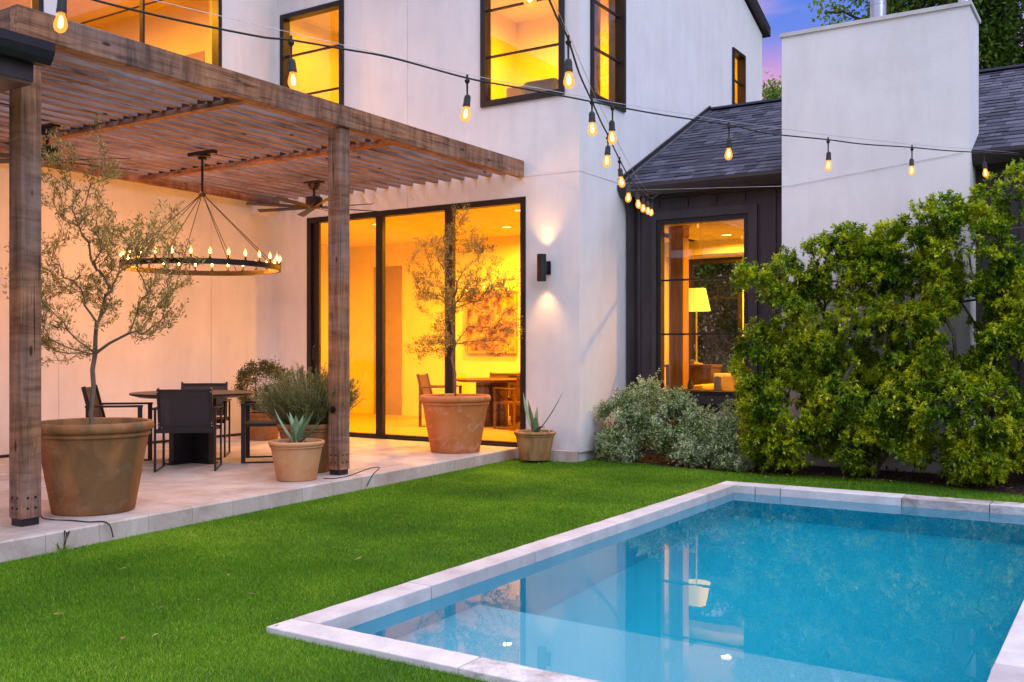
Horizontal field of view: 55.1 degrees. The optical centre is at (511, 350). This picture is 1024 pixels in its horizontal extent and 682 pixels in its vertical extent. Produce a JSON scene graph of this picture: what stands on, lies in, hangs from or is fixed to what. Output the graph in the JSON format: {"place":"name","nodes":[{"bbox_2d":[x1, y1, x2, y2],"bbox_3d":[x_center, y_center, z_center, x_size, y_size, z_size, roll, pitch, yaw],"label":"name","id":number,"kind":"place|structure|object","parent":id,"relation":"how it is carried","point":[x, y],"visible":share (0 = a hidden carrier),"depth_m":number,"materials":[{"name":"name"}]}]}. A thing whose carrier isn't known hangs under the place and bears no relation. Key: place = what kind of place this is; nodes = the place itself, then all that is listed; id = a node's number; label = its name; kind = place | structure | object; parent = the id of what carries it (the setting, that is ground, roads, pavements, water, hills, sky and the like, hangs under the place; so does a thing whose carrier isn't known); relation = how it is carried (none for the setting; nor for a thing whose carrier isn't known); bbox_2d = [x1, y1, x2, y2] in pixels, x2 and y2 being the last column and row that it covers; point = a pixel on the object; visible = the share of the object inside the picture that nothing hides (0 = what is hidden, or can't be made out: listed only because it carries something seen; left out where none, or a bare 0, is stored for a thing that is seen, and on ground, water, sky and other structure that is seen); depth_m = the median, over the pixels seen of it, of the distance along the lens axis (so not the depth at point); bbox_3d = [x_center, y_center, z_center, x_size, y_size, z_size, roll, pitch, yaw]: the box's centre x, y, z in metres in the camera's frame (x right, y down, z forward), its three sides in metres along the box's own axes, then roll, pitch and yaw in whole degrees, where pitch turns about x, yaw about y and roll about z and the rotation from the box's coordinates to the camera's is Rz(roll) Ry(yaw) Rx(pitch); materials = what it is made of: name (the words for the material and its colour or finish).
{"place":"outdoors","nodes":[
{"label":"outdoors","id":0,"kind":"place"},
{"bbox_2d":[0,28,54,92],"bbox_3d":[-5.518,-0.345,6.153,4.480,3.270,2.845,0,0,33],"label":"gutter","id":1,"kind":"object","parent":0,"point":[21,55],"visible":1,"depth_m":6.04,"materials":[{"name":"metal"}]},
{"bbox_2d":[0,432,577,561],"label":"patio","id":2,"kind":"structure","parent":0,"point":[172,496],"depth_m":8.59,"materials":[{"name":"stone"}]},
{"bbox_2d":[41,515,113,537],"bbox_3d":[-2.990,1.045,6.722,0.559,0.451,0.084,0,0,5],"label":"cord","id":3,"kind":"object","parent":2,"relation":"on","point":[81,521],"visible":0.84,"depth_m":6.69,"materials":[{"name":"rubber"}]},
{"bbox_2d":[0,113,205,515],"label":"potted olive tree","id":4,"kind":"object","parent":2,"relation":"on","point":[92,465],"visible":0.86,"depth_m":7.05,"materials":[{"name":"green plant"}]},
{"bbox_2d":[80,385,152,460],"bbox_3d":[-4.080,0.762,10.139,0.602,0.814,0.604,0,0,-10],"label":"sling chair","id":5,"kind":"object","parent":2,"relation":"on","point":[99,407],"visible":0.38,"depth_m":10.23,"materials":[{"name":"metal"}]},
{"bbox_2d":[152,388,222,472],"bbox_3d":[-3.205,0.762,9.716,0.604,0.814,0.602,0,0,-10],"label":"sling chair","id":6,"kind":"object","parent":2,"relation":"on","point":[184,410],"visible":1,"depth_m":9.50,"materials":[{"name":"fabric"}]},
{"bbox_2d":[129,390,254,464],"bbox_3d":[-3.357,0.802,10.323,1.260,0.734,1.260,0,0,33],"label":"round table","id":7,"kind":"object","parent":2,"relation":"on","point":[185,448],"visible":0.47,"depth_m":10.18,"materials":[{"name":"metal"}]},
{"bbox_2d":[181,382,231,456],"bbox_3d":[-3.482,0.762,10.996,0.604,0.814,0.602,0,0,-10],"label":"sling chair","id":8,"kind":"object","parent":2,"relation":"on","point":[220,386],"visible":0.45,"depth_m":11.24,"materials":[{"name":"metal"}]},
{"bbox_2d":[231,357,291,440],"bbox_3d":[-3.296,0.613,12.919,0.836,1.112,0.821,0,0,33],"label":"potted shrub","id":9,"kind":"object","parent":2,"relation":"on","point":[265,433],"visible":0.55,"depth_m":12.78,"materials":[{"name":"green plant"}]},
{"bbox_2d":[0,4,523,526],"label":"pergola","id":10,"kind":"object","parent":2,"relation":"on","point":[160,112],"visible":0.93,"depth_m":9.17,"materials":[{"name":"brown wood"}]},
{"bbox_2d":[0,123,137,176],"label":"ceiling fan","id":11,"kind":"object","parent":10,"relation":"hanging from","point":[45,127],"visible":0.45,"depth_m":9.11,"materials":[{"name":"wood"}]},
{"bbox_2d":[120,149,281,275],"bbox_3d":[-3.293,-1.490,10.424,1.644,1.260,1.644,0,0,33],"label":"chandelier","id":12,"kind":"object","parent":10,"relation":"hanging from","point":[202,156],"visible":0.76,"depth_m":10.39,"materials":[{"name":"brown metal"}]},
{"bbox_2d":[246,180,378,216],"bbox_3d":[-2.461,-1.940,12.194,1.547,0.337,1.547,0,0,-1],"label":"ceiling fan","id":13,"kind":"object","parent":10,"relation":"hanging from","point":[312,203],"visible":0.98,"depth_m":12.12,"materials":[{"name":"wood"}]},
{"bbox_2d":[240,393,296,462],"bbox_3d":[-2.576,0.762,10.518,0.602,0.814,0.604,0,0,-10],"label":"sling chair","id":14,"kind":"object","parent":2,"relation":"on","point":[246,423],"visible":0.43,"depth_m":10.23,"materials":[{"name":"metal"}]},
{"bbox_2d":[268,408,324,481],"bbox_3d":[-1.959,0.846,8.917,0.507,0.646,0.507,0,0,-4],"label":"potted agave","id":15,"kind":"object","parent":2,"relation":"on","point":[296,456],"visible":1,"depth_m":8.76,"materials":[{"name":"ceramic"}]},
{"bbox_2d":[250,362,365,472],"bbox_3d":[-2.002,0.624,9.569,1.153,1.089,1.155,0,0,33],"label":"potted rosemary","id":16,"kind":"object","parent":2,"relation":"on","point":[304,401],"visible":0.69,"depth_m":9.34,"materials":[{"name":"plant"}]},
{"bbox_2d":[323,467,379,485],"bbox_3d":[-1.467,1.191,9.152,0.109,0.163,0.650,0,0,42],"label":"cord","id":17,"kind":"object","parent":2,"relation":"on","point":[356,473],"visible":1,"depth_m":9.23,"materials":[{"name":"rubber"}]},
{"bbox_2d":[404,202,524,453],"bbox_3d":[-0.560,-0.284,11.430,1.430,2.906,0.838,0,0,-2],"label":"potted olive tree","id":18,"kind":"object","parent":2,"relation":"on","point":[455,421],"visible":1,"depth_m":11.29,"materials":[{"name":"green plant"}]},
{"bbox_2d":[0,356,1023,681],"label":"ground","id":19,"kind":"structure","parent":0,"point":[308,658],"depth_m":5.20,"materials":[{"name":"green plant"}]},
{"bbox_2d":[52,530,69,550],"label":"weed","id":20,"kind":"object","parent":19,"relation":"on","point":[65,540],"visible":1,"depth_m":6.36,"materials":[{"name":"green plant"}]},
{"bbox_2d":[0,0,1023,473],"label":"house","id":21,"kind":"structure","parent":19,"relation":"on","point":[594,320],"depth_m":12.38,"materials":[{"name":"paint"}]},
{"bbox_2d":[32,0,43,11],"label":"window","id":22,"kind":"structure","parent":21,"relation":"in","point":[36,4],"depth_m":11.06,"materials":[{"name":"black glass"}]},
{"bbox_2d":[60,0,221,66],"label":"window","id":23,"kind":"structure","parent":21,"relation":"in","point":[216,4],"depth_m":13.20,"materials":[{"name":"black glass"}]},
{"bbox_2d":[184,51,204,61],"bbox_3d":[-5.073,-3.485,15.203,0.900,2.190,0.010,0,0,33],"label":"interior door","id":24,"kind":"structure","parent":21,"relation":"in","point":[200,56],"depth_m":15.02,"materials":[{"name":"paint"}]},
{"bbox_2d":[280,0,343,104],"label":"window","id":25,"kind":"structure","parent":21,"relation":"in","point":[285,19],"depth_m":13.79,"materials":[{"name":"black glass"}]},
{"bbox_2d":[374,266,401,414],"bbox_3d":[-2.286,-0.190,18.041,0.650,2.720,0.028,0,0,33],"label":"interior door","id":26,"kind":"structure","parent":21,"relation":"in","point":[393,274],"depth_m":17.95,"materials":[{"name":"paint"}]},
{"bbox_2d":[307,196,525,444],"bbox_3d":[-1.335,-0.341,12.882,3.620,3.059,0.110,0,0,33],"label":"sliding door","id":27,"kind":"structure","parent":21,"relation":"in","point":[380,216],"depth_m":13.00,"materials":[{"name":"black glass"}]},
{"bbox_2d":[416,373,461,426],"bbox_3d":[-1.145,0.762,15.364,0.602,0.814,0.604,0,0,11],"label":"dining chair","id":28,"kind":"object","parent":21,"relation":"on","point":[425,386],"visible":0.44,"depth_m":15.28,"materials":[{"name":"brown wood"}]},
{"bbox_2d":[457,378,516,426],"bbox_3d":[-0.314,0.802,15.320,1.200,0.734,1.200,0,0,33],"label":"dining table","id":29,"kind":"object","parent":21,"relation":"on","point":[485,385],"visible":0.77,"depth_m":15.18,"materials":[{"name":"brown wood"}]},
{"bbox_2d":[465,290,516,352],"bbox_3d":[-0.365,-0.490,16.776,1.050,1.060,0.040,0,0,33],"label":"picture","id":30,"kind":"object","parent":21,"relation":"attached to","point":[471,317],"visible":0.64,"depth_m":16.76},
{"bbox_2d":[489,372,519,423],"bbox_3d":[-0.194,0.762,16.044,0.604,0.814,0.602,0,0,16],"label":"dining chair","id":31,"kind":"object","parent":21,"relation":"on","point":[498,375],"visible":0.28,"depth_m":16.23,"materials":[{"name":"brown wood"}]},
{"bbox_2d":[493,375,519,430],"bbox_3d":[0.130,0.762,14.670,0.604,0.814,0.602,0,0,-36],"label":"dining chair","id":32,"kind":"object","parent":21,"relation":"on","point":[516,397],"visible":0.41,"depth_m":14.38,"materials":[{"name":"brown wood"}]},
{"bbox_2d":[480,0,564,107],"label":"window","id":33,"kind":"structure","parent":21,"relation":"in","point":[485,5],"depth_m":12.08,"materials":[{"name":"black glass"}]},
{"bbox_2d":[506,77,557,96],"bbox_3d":[0.268,-2.890,12.382,0.860,1.000,0.330,0,0,33],"label":"headboard","id":34,"kind":"object","parent":21,"relation":"on","point":[551,83],"visible":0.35,"depth_m":12.18,"materials":[{"name":"fabric"}]},
{"bbox_2d":[56,0,1021,174],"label":"string light","id":35,"kind":"object","parent":21,"relation":"hanging from","point":[61,8],"visible":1,"depth_m":5.38,"materials":[{"name":"rubber"}]},
{"bbox_2d":[537,254,550,281],"bbox_3d":[0.370,-0.985,11.631,0.112,0.320,0.185,0,0,33],"label":"wall sconce","id":36,"kind":"object","parent":21,"relation":"attached to","point":[543,267],"depth_m":11.55,"materials":[{"name":"metal"}]},
{"bbox_2d":[527,0,660,213],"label":"string light","id":37,"kind":"object","parent":21,"relation":"hanging from","point":[568,66],"visible":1,"depth_m":5.74,"materials":[{"name":"rubber"}]},
{"bbox_2d":[594,0,600,95],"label":"curtain","id":38,"kind":"object","parent":21,"relation":"hanging from","point":[597,44],"visible":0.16,"depth_m":12.61,"materials":[{"name":"orange fabric"}]},
{"bbox_2d":[590,0,625,112],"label":"window","id":39,"kind":"structure","parent":21,"relation":"in","point":[620,5],"depth_m":12.41,"materials":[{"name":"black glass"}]},
{"bbox_2d":[665,364,722,389],"bbox_3d":[2.561,0.680,13.849,0.710,0.979,0.430,0,0,33],"label":"side cabinet","id":40,"kind":"object","parent":21,"relation":"on","point":[702,374],"visible":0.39,"depth_m":13.60,"materials":[{"name":"brown wood"}]},
{"bbox_2d":[689,288,710,364],"bbox_3d":[2.591,-0.343,13.765,0.390,1.065,0.390,0,0,33],"label":"table lamp","id":41,"kind":"object","parent":40,"relation":"on","point":[698,300],"visible":0.85,"depth_m":13.63,"materials":[{"name":"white fabric"}]},
{"bbox_2d":[657,213,747,396],"bbox_3d":[2.353,-0.548,12.072,1.190,2.195,0.112,0,0,33],"label":"window","id":42,"kind":"structure","parent":21,"relation":"in","point":[661,224],"depth_m":12.29,"materials":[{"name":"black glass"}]},
{"bbox_2d":[693,373,737,389],"bbox_3d":[3.221,0.680,12.960,1.500,0.740,0.920,0,0,33],"label":"sofa","id":43,"kind":"object","parent":21,"relation":"on","point":[728,382],"visible":0.09,"depth_m":13.46,"materials":[{"name":"fabric"}]},
{"bbox_2d":[689,257,741,372],"bbox_3d":[3.051,-0.530,14.693,0.850,1.720,0.060,0,0,33],"label":"window","id":44,"kind":"structure","parent":21,"relation":"in","point":[692,262],"depth_m":14.74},
{"bbox_2d":[732,47,745,103],"bbox_3d":[3.670,-4.425,16.054,0.130,0.930,0.580,0,0,33],"label":"window","id":45,"kind":"structure","parent":21,"relation":"in","point":[741,58],"depth_m":16.23,"materials":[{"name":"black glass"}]},
{"bbox_2d":[648,152,962,189],"bbox_3d":[3.009,-1.940,11.093,3.852,0.184,0.060,0,0,34],"label":"guy wire","id":46,"kind":"object","parent":21,"relation":"attached to","point":[805,182],"visible":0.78,"depth_m":10.89,"materials":[{"name":"black metal"}]},
{"bbox_2d":[54,462,1011,638],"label":"fallen leaves","id":47,"kind":"object","parent":19,"relation":"on","point":[575,519],"visible":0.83,"depth_m":9.43,"materials":[{"name":"brown plant"}]},
{"bbox_2d":[514,392,562,460],"bbox_3d":[0.298,0.858,11.432,0.570,0.822,0.498,0,0,33],"label":"potted agave","id":48,"kind":"object","parent":19,"relation":"on","point":[535,442],"visible":1,"depth_m":11.30,"materials":[{"name":"ceramic"}]},
{"bbox_2d":[266,481,1023,681],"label":"swimming pool","id":49,"kind":"structure","parent":19,"relation":"in","point":[330,625],"depth_m":5.21,"materials":[{"name":"stone"}]},
{"bbox_2d":[347,493,1023,681],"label":"pool water","id":50,"kind":"structure","parent":49,"relation":"in","point":[739,587],"depth_m":5.25,"materials":[{"name":"blue liquid"}]},
{"bbox_2d":[694,263,737,368],"bbox_3d":[5.008,-1.024,19.815,3.988,4.754,2.829,0,0,33],"label":"tree","id":51,"kind":"object","parent":19,"relation":"on","point":[720,347],"visible":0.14,"depth_m":19.59,"materials":[{"name":"green plant"}]},
{"bbox_2d":[762,71,781,99],"bbox_3d":[8.693,-3.695,30.066,3.819,9.983,3.503,0,0,33],"label":"tree","id":52,"kind":"object","parent":19,"relation":"on","point":[772,89],"visible":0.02,"depth_m":29.70,"materials":[{"name":"green plant"}]},
{"bbox_2d":[600,450,1023,494],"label":"flower bed","id":53,"kind":"object","parent":19,"relation":"on","point":[846,474],"visible":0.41,"depth_m":10.18,"materials":[{"name":"soil"}]},
{"bbox_2d":[589,368,668,462],"bbox_3d":[1.407,0.825,11.551,0.987,1.258,0.833,0,0,33],"label":"silver shrub","id":54,"kind":"object","parent":53,"relation":"on","point":[620,443],"visible":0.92,"depth_m":11.37,"materials":[{"name":"green plant"}]},
{"bbox_2d":[640,384,727,467],"bbox_3d":[1.987,0.868,11.103,1.103,0.991,0.843,0,0,33],"label":"silver shrub","id":55,"kind":"object","parent":53,"relation":"on","point":[667,441],"visible":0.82,"depth_m":11.02,"materials":[{"name":"green plant"}]},
{"bbox_2d":[691,394,759,471],"bbox_3d":[2.394,0.973,10.770,0.814,0.990,0.833,0,0,33],"label":"silver shrub","id":56,"kind":"object","parent":53,"relation":"on","point":[727,422],"visible":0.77,"depth_m":10.63,"materials":[{"name":"green plant"}]},
{"bbox_2d":[725,229,861,473],"bbox_3d":[2.986,0.003,10.343,1.332,2.589,1.157,0,0,-9],"label":"tall shrub","id":57,"kind":"object","parent":53,"relation":"on","point":[773,380],"visible":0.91,"depth_m":10.22,"materials":[{"name":"green plant"}]},
{"bbox_2d":[800,213,968,477],"bbox_3d":[3.724,-0.061,9.886,1.604,2.714,1.121,0,0,33],"label":"tall shrub","id":58,"kind":"object","parent":53,"relation":"on","point":[882,266],"visible":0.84,"depth_m":9.77,"materials":[{"name":"green plant"}]},
{"bbox_2d":[880,157,1023,488],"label":"tall shrub","id":59,"kind":"object","parent":53,"relation":"on","point":[978,379],"visible":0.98,"depth_m":9.30,"materials":[{"name":"green plant"}]},
{"bbox_2d":[807,0,1023,69],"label":"tree","id":60,"kind":"object","parent":19,"relation":"on","point":[1001,38],"visible":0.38,"depth_m":21.41,"materials":[{"name":"green plant"}]},
{"bbox_2d":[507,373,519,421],"bbox_3d":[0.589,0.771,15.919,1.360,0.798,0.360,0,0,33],"label":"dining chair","id":61,"kind":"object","parent":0,"point":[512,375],"visible":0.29,"depth_m":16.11,"materials":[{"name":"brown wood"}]},
{"bbox_2d":[668,226,688,389],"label":"column","id":62,"kind":"structure","parent":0,"point":[678,236],"depth_m":12.81,"materials":[{"name":"brown wood"}]},
{"bbox_2d":[676,389,732,390],"bbox_3d":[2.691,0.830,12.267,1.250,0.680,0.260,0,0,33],"label":"window sill","id":63,"kind":"structure","parent":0,"point":[706,390],"depth_m":12.34,"materials":[{"name":"brown wood"}]},
{"bbox_2d":[687,359,694,388],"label":"vase flower","id":64,"kind":"object","parent":63,"relation":"on","point":[690,383],"visible":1,"depth_m":12.52,"materials":[{"name":"brown plant"}]},
{"bbox_2d":[714,376,721,389],"bbox_3d":[2.586,0.396,12.298,0.104,0.185,0.104,0,0,33],"label":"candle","id":65,"kind":"object","parent":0,"point":[717,382],"visible":1,"depth_m":12.25,"materials":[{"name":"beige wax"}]},
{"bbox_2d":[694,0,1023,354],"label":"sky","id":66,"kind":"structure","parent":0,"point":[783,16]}
]}

